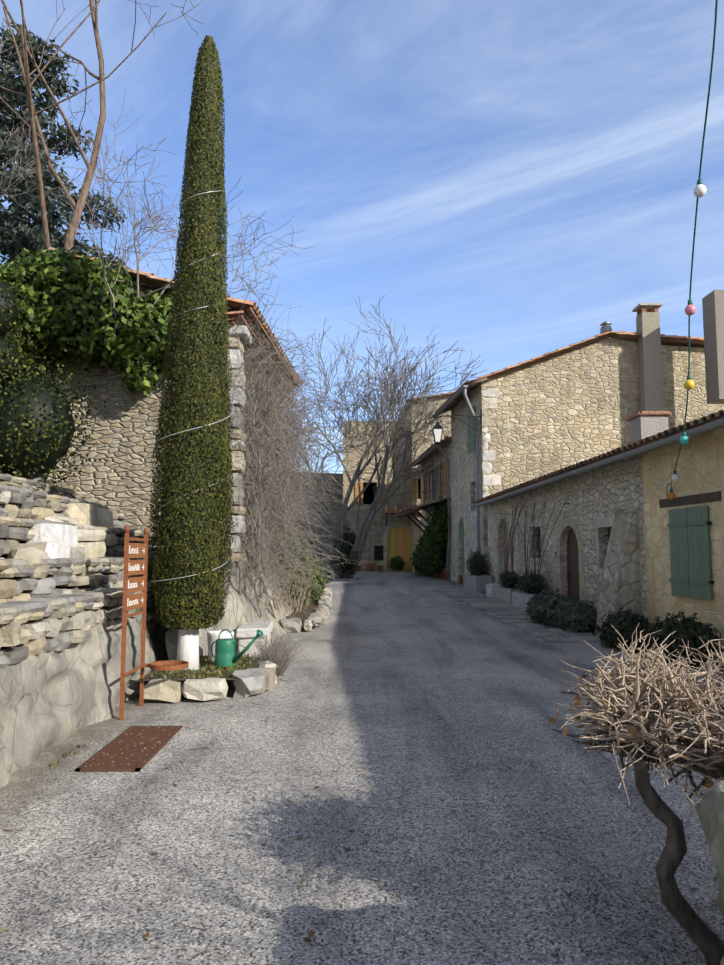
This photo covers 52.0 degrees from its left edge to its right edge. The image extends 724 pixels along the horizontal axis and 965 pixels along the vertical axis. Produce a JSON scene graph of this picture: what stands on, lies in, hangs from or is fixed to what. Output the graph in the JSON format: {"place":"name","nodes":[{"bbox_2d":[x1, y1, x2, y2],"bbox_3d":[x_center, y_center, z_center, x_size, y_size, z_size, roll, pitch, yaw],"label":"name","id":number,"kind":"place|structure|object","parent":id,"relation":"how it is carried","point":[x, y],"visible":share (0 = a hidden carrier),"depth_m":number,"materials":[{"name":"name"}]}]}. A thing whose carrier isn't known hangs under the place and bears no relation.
{"place":"outdoors","nodes":[
{"label":"outdoors","id":0,"kind":"place"},
{"bbox_2d":[0,19,89,213],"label":"bare tree","id":1,"kind":"object","parent":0,"point":[17,152],"visible":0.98,"depth_m":15.94,"materials":[{"name":"grey plant"}]},
{"bbox_2d":[0,17,126,265],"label":"cedar","id":2,"kind":"object","parent":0,"point":[31,237],"depth_m":20.15,"materials":[{"name":"green plant"}]},
{"bbox_2d":[0,0,202,256],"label":"bare tree","id":3,"kind":"object","parent":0,"point":[70,233],"visible":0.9,"depth_m":14.66,"materials":[{"name":"brown plant"}]},
{"bbox_2d":[20,296,230,538],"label":"stone wall","id":4,"kind":"structure","parent":0,"point":[118,475],"depth_m":12.62,"materials":[{"name":"beige stone"}]},
{"bbox_2d":[0,245,226,395],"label":"ivy on old house","id":5,"kind":"object","parent":4,"relation":"attached to","point":[60,306],"depth_m":11.92,"materials":[{"name":"green plant"}]},
{"bbox_2d":[47,89,313,351],"bbox_3d":[-2.922,-4.162,12.124,4.128,3.968,4.066,3,-6,-27],"label":"bare bush over ivy","id":6,"kind":"object","parent":5,"relation":"on","point":[154,227],"visible":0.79,"depth_m":11.92,"materials":[{"name":"brown plant"}]},
{"bbox_2d":[48,247,301,396],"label":"house roof tiles","id":7,"kind":"object","parent":4,"relation":"on","point":[233,304],"visible":0.25,"depth_m":12.58,"materials":[{"name":"orange tile"}]},
{"bbox_2d":[164,270,358,641],"bbox_3d":[-1.653,-0.098,14.601,3.386,6.844,8.364,0,-6,-1],"label":"dry creeper","id":8,"kind":"object","parent":7,"relation":"attached to","point":[278,443],"visible":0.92,"depth_m":13.31,"materials":[{"name":"brown plant"}]},
{"bbox_2d":[136,592,323,680],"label":"planter soil","id":9,"kind":"structure","parent":0,"point":[309,609],"depth_m":9.31,"materials":[{"name":"brown soil"}]},
{"bbox_2d":[148,35,234,670],"bbox_3d":[-2.144,-1.806,9.548,1.060,8.383,1.088,0,-6,-1],"label":"cypress","id":10,"kind":"object","parent":9,"relation":"on","point":[213,379],"depth_m":9.20,"materials":[{"name":"green plant"}]},
{"bbox_2d":[150,163,233,581],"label":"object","id":11,"kind":"object","parent":10,"relation":"attached to","point":[201,426],"visible":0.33,"depth_m":9.18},
{"bbox_2d":[151,654,259,678],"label":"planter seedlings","id":12,"kind":"object","parent":9,"relation":"in","point":[246,663],"visible":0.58,"depth_m":8.93,"materials":[{"name":"green plant"}]},
{"bbox_2d":[207,630,233,660],"bbox_3d":[-1.896,2.184,9.935,0.367,0.370,0.361,0,-6,-1],"label":"pot","id":13,"kind":"object","parent":9,"relation":"on","point":[212,636],"visible":0.52,"depth_m":9.81,"materials":[{"name":"white ceramic"}]},
{"bbox_2d":[211,629,263,666],"bbox_3d":[-1.586,2.056,9.244,0.795,0.472,0.274,-4,-7,38],"label":"watering can","id":14,"kind":"object","parent":9,"relation":"on","point":[225,653],"visible":0.98,"depth_m":9.23,"materials":[{"name":"green metal"}]},
{"bbox_2d":[242,631,300,675],"bbox_3d":[-1.167,2.286,10.030,0.896,0.570,1.484,0,-6,-1],"label":"dry shrub","id":15,"kind":"object","parent":9,"relation":"on","point":[282,662],"visible":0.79,"depth_m":9.68,"materials":[{"name":"grey plant"}]},
{"bbox_2d":[269,513,326,608],"bbox_3d":[-1.757,2.029,18.359,1.683,2.491,5.108,0,-6,-1],"label":"shrub","id":16,"kind":"object","parent":9,"relation":"on","point":[318,578],"depth_m":17.22,"materials":[{"name":"green plant"}]},
{"bbox_2d":[222,325,251,561],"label":"stone quoins","id":17,"kind":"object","parent":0,"point":[237,358],"depth_m":12.27,"materials":[{"name":"grey stone"}]},
{"bbox_2d":[232,355,276,553],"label":"lane wall","id":18,"kind":"structure","parent":0,"point":[242,534],"depth_m":14.26,"materials":[{"name":"beige stone"}]},
{"bbox_2d":[0,571,723,964],"bbox_3d":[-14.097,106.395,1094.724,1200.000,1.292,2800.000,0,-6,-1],"label":"ground","id":19,"kind":"structure","parent":0,"point":[418,899],"depth_m":4.67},
{"bbox_2d":[49,744,93,768],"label":"wall weeds","id":20,"kind":"object","parent":19,"relation":"on","point":[71,752],"depth_m":6.01,"materials":[{"name":"green plant"}]},
{"bbox_2d":[0,615,168,787],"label":"retaining wall","id":21,"kind":"structure","parent":19,"relation":"on","point":[53,698],"depth_m":6.69,"materials":[{"name":"beige stone"}]},
{"bbox_2d":[75,726,182,771],"bbox_3d":[-1.919,2.226,6.273,0.480,0.016,1.420,0,-6,-1],"label":"metal plate","id":22,"kind":"object","parent":19,"relation":"on","point":[138,736],"visible":1,"depth_m":6.13,"materials":[{"name":"brown metal"}]},
{"bbox_2d":[85,727,170,766],"bbox_3d":[-1.917,2.218,6.283,0.449,0.003,1.312,0,-6,-1],"label":"grate grit","id":23,"kind":"object","parent":22,"relation":"on","point":[127,748],"visible":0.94,"depth_m":6.18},
{"bbox_2d":[119,525,188,719],"bbox_3d":[-2.278,1.429,7.888,0.497,1.920,0.926,-4,-7,38],"label":"sign post","id":24,"kind":"object","parent":19,"relation":"on","point":[175,664],"visible":1,"depth_m":7.81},
{"bbox_2d":[127,543,145,610],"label":"sign boards","id":25,"kind":"object","parent":24,"relation":"attached to","point":[141,579],"visible":0.62,"depth_m":7.84,"materials":[{"name":"brown wood"}]},
{"bbox_2d":[127,546,144,605],"bbox_3d":[-2.369,0.974,7.798,0.003,0.614,0.571,0,-6,-1],"label":"sign lettering","id":26,"kind":"object","parent":25,"relation":"on","point":[137,567],"visible":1,"depth_m":7.72},
{"bbox_2d":[158,508,291,681],"bbox_3d":[-2.051,1.867,13.760,1.397,2.759,8.699,0,-6,-1],"label":"outcrop rock","id":27,"kind":"object","parent":19,"relation":"on","point":[241,607],"visible":0.21,"depth_m":12.34,"materials":[{"name":"beige stone"}]},
{"bbox_2d":[144,587,331,702],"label":"border stones","id":28,"kind":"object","parent":19,"relation":"on","point":[259,680],"depth_m":8.49,"materials":[{"name":"beige stone"}]},
{"bbox_2d":[246,494,327,619],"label":"dry stems","id":29,"kind":"object","parent":19,"relation":"on","point":[273,608],"visible":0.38,"depth_m":15.40,"materials":[{"name":"beige plant"}]},
{"bbox_2d":[283,472,342,565],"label":"house","id":30,"kind":"structure","parent":19,"relation":"on","point":[337,511],"depth_m":40.67,"materials":[{"name":"grey stone"}]},
{"bbox_2d":[287,509,359,578],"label":"dark evergreens","id":31,"kind":"object","parent":19,"relation":"on","point":[343,548],"depth_m":30.00,"materials":[{"name":"green plant"}]},
{"bbox_2d":[316,565,335,582],"bbox_3d":[-1.673,3.021,24.538,1.635,0.862,2.293,0,-6,-1],"label":"lavender","id":32,"kind":"object","parent":19,"relation":"on","point":[327,576],"depth_m":24.81,"materials":[{"name":"plant"}]},
{"bbox_2d":[0,642,719,964],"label":"gravel debris","id":33,"kind":"object","parent":19,"relation":"on","point":[272,785],"depth_m":4.36,"materials":[{"name":"grey gravel"}]},
{"bbox_2d":[343,421,410,570],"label":"facade","id":34,"kind":"structure","parent":19,"relation":"on","point":[376,531],"depth_m":37.12,"materials":[{"name":"stone"}]},
{"bbox_2d":[352,483,403,559],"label":"windows","id":35,"kind":"structure","parent":34,"relation":"attached to","point":[378,552],"depth_m":36.74,"materials":[{"name":"black"}]},
{"bbox_2d":[355,482,419,570],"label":"door","id":36,"kind":"structure","parent":34,"relation":"in","point":[399,549],"depth_m":36.98,"materials":[{"name":"wood"}]},
{"bbox_2d":[384,505,420,514],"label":"door canopy tiles","id":37,"kind":"object","parent":34,"relation":"attached to","point":[390,510],"depth_m":36.50,"materials":[{"name":"red tile"}]},
{"bbox_2d":[278,296,484,577],"bbox_3d":[-0.925,-1.840,31.124,12.651,11.703,12.481,-5,-7,40],"label":"bare tree","id":38,"kind":"object","parent":19,"relation":"on","point":[380,424],"visible":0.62,"depth_m":30.43,"materials":[{"name":"grey plant"}]},
{"bbox_2d":[381,521,411,570],"bbox_3d":[1.861,3.162,36.906,1.829,2.458,0.133,0,-6,-1],"label":"door surround","id":39,"kind":"object","parent":19,"relation":"on","point":[391,526],"visible":0.4,"depth_m":36.89,"materials":[{"name":"stone"}]},
{"bbox_2d":[357,563,462,583],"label":"plant pots","id":40,"kind":"object","parent":19,"relation":"on","point":[441,574],"visible":0.56,"depth_m":35.94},
{"bbox_2d":[407,395,450,571],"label":"gable house","id":41,"kind":"structure","parent":19,"relation":"on","point":[415,533],"depth_m":36.61,"materials":[{"name":"stone"}]},
{"bbox_2d":[412,479,416,498],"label":"gable shutters","id":42,"kind":"object","parent":41,"relation":"attached to","point":[414,488],"visible":0.35,"depth_m":36.29,"materials":[{"name":"paint"}]},
{"bbox_2d":[417,479,420,498],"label":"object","id":43,"kind":"object","parent":41,"relation":"attached to","point":[419,487],"depth_m":36.65,"materials":[{"name":"black"}]},
{"bbox_2d":[400,391,455,420],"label":"gable roof tiles","id":44,"kind":"object","parent":41,"relation":"on","point":[449,393],"depth_m":36.63,"materials":[{"name":"orange tile"}]},
{"bbox_2d":[421,443,452,580],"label":"house facade","id":45,"kind":"structure","parent":19,"relation":"on","point":[438,455],"depth_m":30.80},
{"bbox_2d":[388,491,448,578],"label":"bushes","id":46,"kind":"object","parent":45,"relation":"attached to","point":[429,569],"depth_m":29.70,"materials":[{"name":"green plant"}]},
{"bbox_2d":[395,437,450,515],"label":"house roof tiles","id":47,"kind":"object","parent":45,"relation":"on","point":[444,443],"visible":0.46,"depth_m":30.45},
{"bbox_2d":[396,498,450,532],"bbox_3d":[2.573,1.554,31.607,1.351,1.382,5.740,1,-6,-6],"label":"awning timber","id":48,"kind":"object","parent":45,"relation":"attached to","point":[420,514],"visible":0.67,"depth_m":30.82,"materials":[{"name":"brown wood"}]},
{"bbox_2d":[408,444,449,580],"bbox_3d":[2.835,1.482,32.233,0.562,5.279,7.221,0,-6,-5],"label":"drainpipe","id":49,"kind":"object","parent":45,"relation":"attached to","point":[434,447],"visible":0.81,"depth_m":28.98,"materials":[{"name":"grey metal"}]},
{"bbox_2d":[423,460,446,570],"bbox_3d":[3.228,1.744,32.082,0.260,4.768,5.414,1,-6,-5],"label":"house joinery","id":50,"kind":"object","parent":45,"relation":"attached to","point":[438,486],"visible":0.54,"depth_m":31.28,"materials":[{"name":"brown wood"}]},
{"bbox_2d":[451,384,484,582],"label":"house wall","id":51,"kind":"structure","parent":19,"relation":"on","point":[464,481],"depth_m":26.66,"materials":[{"name":"grey paint"}]},
{"bbox_2d":[432,410,481,445],"bbox_3d":[3.121,-1.786,24.348,1.637,1.215,0.346,0,-6,-1],"label":"street lantern","id":52,"kind":"object","parent":51,"relation":"attached to","point":[437,426],"depth_m":24.26,"materials":[{"name":"black metal"}]},
{"bbox_2d":[434,385,480,575],"bbox_3d":[3.367,0.371,26.372,0.642,6.570,5.315,0,-6,-5],"label":"drainpipe","id":53,"kind":"object","parent":51,"relation":"attached to","point":[457,393],"visible":0.85,"depth_m":24.42,"materials":[{"name":"grey metal"}]},
{"bbox_2d":[443,377,486,412],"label":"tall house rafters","id":54,"kind":"object","parent":51,"relation":"attached to","point":[469,390],"visible":0.48,"depth_m":25.37,"materials":[{"name":"brown wood"}]},
{"bbox_2d":[462,406,474,574],"bbox_3d":[3.876,0.579,26.322,0.394,6.114,2.834,0,-6,-1],"label":"tall house joinery","id":55,"kind":"object","parent":51,"relation":"attached to","point":[471,438],"visible":0.4,"depth_m":25.78,"materials":[{"name":"wood"}]},
{"bbox_2d":[434,574,599,642],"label":"stone troughs and flags","id":56,"kind":"object","parent":19,"relation":"on","point":[496,596],"visible":0.77,"depth_m":18.59},
{"bbox_2d":[466,550,546,594],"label":"potted shrubs","id":57,"kind":"object","parent":56,"relation":"in","point":[518,582],"depth_m":19.98,"materials":[{"name":"green plant"}]},
{"bbox_2d":[524,588,596,632],"bbox_3d":[4.179,2.734,15.663,1.289,1.000,2.418,0,-6,-1],"label":"lavender mound","id":58,"kind":"object","parent":19,"relation":"on","point":[566,605],"depth_m":15.05,"materials":[{"name":"green plant"}]},
{"bbox_2d":[434,704,701,964],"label":"pavement patch","id":59,"kind":"object","parent":19,"relation":"on","point":[582,892],"visible":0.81,"depth_m":3.90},
{"bbox_2d":[488,454,647,618],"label":"stone wall","id":60,"kind":"structure","parent":19,"relation":"on","point":[608,490],"depth_m":16.53,"materials":[{"name":"beige stone"}]},
{"bbox_2d":[496,512,613,601],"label":"stone surrounds","id":61,"kind":"object","parent":60,"relation":"attached to","point":[606,522],"visible":0.4,"depth_m":17.45,"materials":[{"name":"grey stone"}]},
{"bbox_2d":[486,426,722,504],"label":"house rafters","id":62,"kind":"object","parent":60,"relation":"attached to","point":[607,464],"visible":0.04,"depth_m":14.04,"materials":[{"name":"brown wood"}]},
{"bbox_2d":[471,419,723,508],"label":"house gutter","id":63,"kind":"object","parent":62,"relation":"attached to","point":[695,431],"visible":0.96,"depth_m":13.33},
{"bbox_2d":[472,410,723,504],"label":"house roof tiles","id":64,"kind":"object","parent":62,"relation":"on","point":[697,423],"visible":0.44,"depth_m":13.53,"materials":[{"name":"brown tile"}]},
{"bbox_2d":[504,505,711,599],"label":"doors and shutters","id":65,"kind":"object","parent":60,"relation":"in","point":[690,564],"visible":0.56,"depth_m":11.98,"materials":[{"name":"green wood"}]},
{"bbox_2d":[507,503,713,601],"bbox_3d":[4.826,1.567,16.734,0.205,2.241,10.920,1,-6,-6],"label":"house ironwork","id":66,"kind":"object","parent":60,"relation":"attached to","point":[608,535],"visible":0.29,"depth_m":16.81,"materials":[{"name":"black metal"}]},
{"bbox_2d":[596,507,641,637],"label":"buttress","id":67,"kind":"structure","parent":19,"relation":"on","point":[620,586],"depth_m":13.67,"materials":[{"name":"grey stone"}]},
{"bbox_2d":[552,669,723,799],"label":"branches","id":68,"kind":"object","parent":19,"relation":"on","point":[684,763],"visible":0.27,"depth_m":3.00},
{"bbox_2d":[552,624,723,817],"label":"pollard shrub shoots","id":69,"kind":"object","parent":68,"relation":"attached to","point":[664,684],"visible":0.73,"depth_m":3.06,"materials":[{"name":"beige plant"}]},
{"bbox_2d":[548,662,723,787],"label":"dead shrub leaves","id":70,"kind":"object","parent":69,"relation":"attached to","point":[577,701],"visible":0.27,"depth_m":3.02,"materials":[{"name":"brown plant"}]},
{"bbox_2d":[594,608,723,671],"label":"rosemary bushes","id":71,"kind":"object","parent":19,"relation":"on","point":[671,624],"depth_m":11.03,"materials":[{"name":"green plant"}]},
{"bbox_2d":[627,705,723,964],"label":"pollard shrub stems","id":72,"kind":"object","parent":19,"relation":"on","point":[706,939],"visible":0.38,"depth_m":2.93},
{"bbox_2d":[642,426,723,661],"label":"house wall","id":73,"kind":"structure","parent":19,"relation":"on","point":[700,467],"depth_m":12.20,"materials":[{"name":"beige paint"}]},
{"bbox_2d":[659,491,721,507],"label":"lintel","id":74,"kind":"structure","parent":73,"relation":"attached to","point":[695,499],"depth_m":11.90,"materials":[{"name":"brown wood"}]},
{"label":"low house","id":75,"kind":"object","parent":19,"relation":"on","visible":0},
{"bbox_2d":[492,488,568,594],"bbox_3d":[4.295,1.539,19.204,1.312,2.891,4.894,0,-6,-1],"label":"bare shrub","id":76,"kind":"object","parent":75,"relation":"attached to","point":[524,533],"visible":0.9,"depth_m":19.21,"materials":[{"name":"brown plant"}]},
{"bbox_2d":[627,411,671,442],"bbox_3d":[6.520,-0.861,16.808,0.740,1.390,0.760,0,-6,-1],"label":"chimney","id":77,"kind":"object","parent":75,"relation":"attached to","point":[644,424],"visible":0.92,"depth_m":16.55,"materials":[{"name":"white paint"}]},
{"bbox_2d":[632,290,723,410],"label":"tall chimney","id":78,"kind":"object","parent":75,"relation":"on","point":[649,357],"visible":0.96,"depth_m":23.98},
{"bbox_2d":[0,0,723,546],"label":"sky","id":79,"kind":"structure","parent":0,"point":[512,179],"materials":[{"name":"blue"}]},
{"bbox_2d":[482,338,723,574],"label":"stone wall","id":80,"kind":"structure","parent":0,"point":[558,412],"depth_m":24.43,"materials":[{"name":"beige stone"}]},
{"bbox_2d":[480,377,500,574],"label":"corner stones","id":81,"kind":"object","parent":80,"relation":"attached to","point":[486,467],"visible":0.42,"depth_m":24.23,"materials":[{"name":"white stone"}]},
{"bbox_2d":[435,331,703,412],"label":"tall house roof tiles","id":82,"kind":"object","parent":80,"relation":"on","point":[674,340],"visible":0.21,"depth_m":24.40,"materials":[{"name":"orange tile"}]},
{"bbox_2d":[600,321,611,338],"bbox_3d":[8.279,-5.083,25.185,0.400,0.800,0.400,0,-6,-1],"label":"chimney cowl","id":83,"kind":"object","parent":82,"relation":"on","point":[606,326],"visible":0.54,"depth_m":25.07,"materials":[{"name":"metal"}]},
{"bbox_2d":[666,0,717,499],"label":"festoon cable","id":84,"kind":"object","parent":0,"point":[699,181],"visible":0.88,"depth_m":7.69,"materials":[{"name":"teal plastic"}]},
{"bbox_2d":[668,492,674,499],"bbox_3d":[5.117,0.219,12.275,0.120,0.126,0.120,0,-6,-1],"label":"festoon bulb","id":85,"kind":"object","parent":84,"relation":"hanging from","point":[671,495],"visible":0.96,"depth_m":12.23,"materials":[{"name":"orange glass"}]},
{"bbox_2d":[679,436,688,444],"bbox_3d":[4.318,-0.565,9.949,0.120,0.126,0.120,0,-6,-1],"label":"festoon bulb","id":86,"kind":"object","parent":84,"relation":"attached to","point":[683,440],"visible":0.88,"depth_m":9.91,"materials":[{"name":"teal glass"}]},
{"bbox_2d":[684,380,694,389],"bbox_3d":[3.971,-1.188,9.010,0.120,0.126,0.120,0,-6,-1],"label":"festoon bulb","id":87,"kind":"object","parent":84,"relation":"attached to","point":[689,384],"visible":0.94,"depth_m":8.97,"materials":[{"name":"yellow glass"}]},
{"bbox_2d":[685,304,695,315],"bbox_3d":[3.700,-1.944,8.366,0.120,0.126,0.120,0,-6,-1],"label":"festoon bulb","id":88,"kind":"object","parent":84,"relation":"attached to","point":[690,310],"visible":0.98,"depth_m":8.32,"materials":[{"name":"pink glass"}]},
{"bbox_2d":[695,781,723,916],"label":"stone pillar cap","id":89,"kind":"object","parent":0,"point":[709,806],"visible":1,"depth_m":2.26,"materials":[{"name":"grey stone"}]},
{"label":"terrace soil","id":90,"kind":"structure","parent":0,"visible":0},
{"bbox_2d":[0,268,109,497],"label":"box bushes","id":91,"kind":"object","parent":90,"relation":"on","point":[25,408],"depth_m":10.54,"materials":[{"name":"green plant"}]},
{"bbox_2d":[0,478,150,537],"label":"terrace grass","id":92,"kind":"structure","parent":90,"relation":"on","point":[30,527],"depth_m":7.43,"materials":[{"name":"green plant"}]},
{"bbox_2d":[0,472,160,668],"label":"terrace dry stone walls","id":93,"kind":"structure","parent":90,"relation":"on","point":[61,566],"depth_m":7.57,"materials":[{"name":"beige stone"}]}
]}

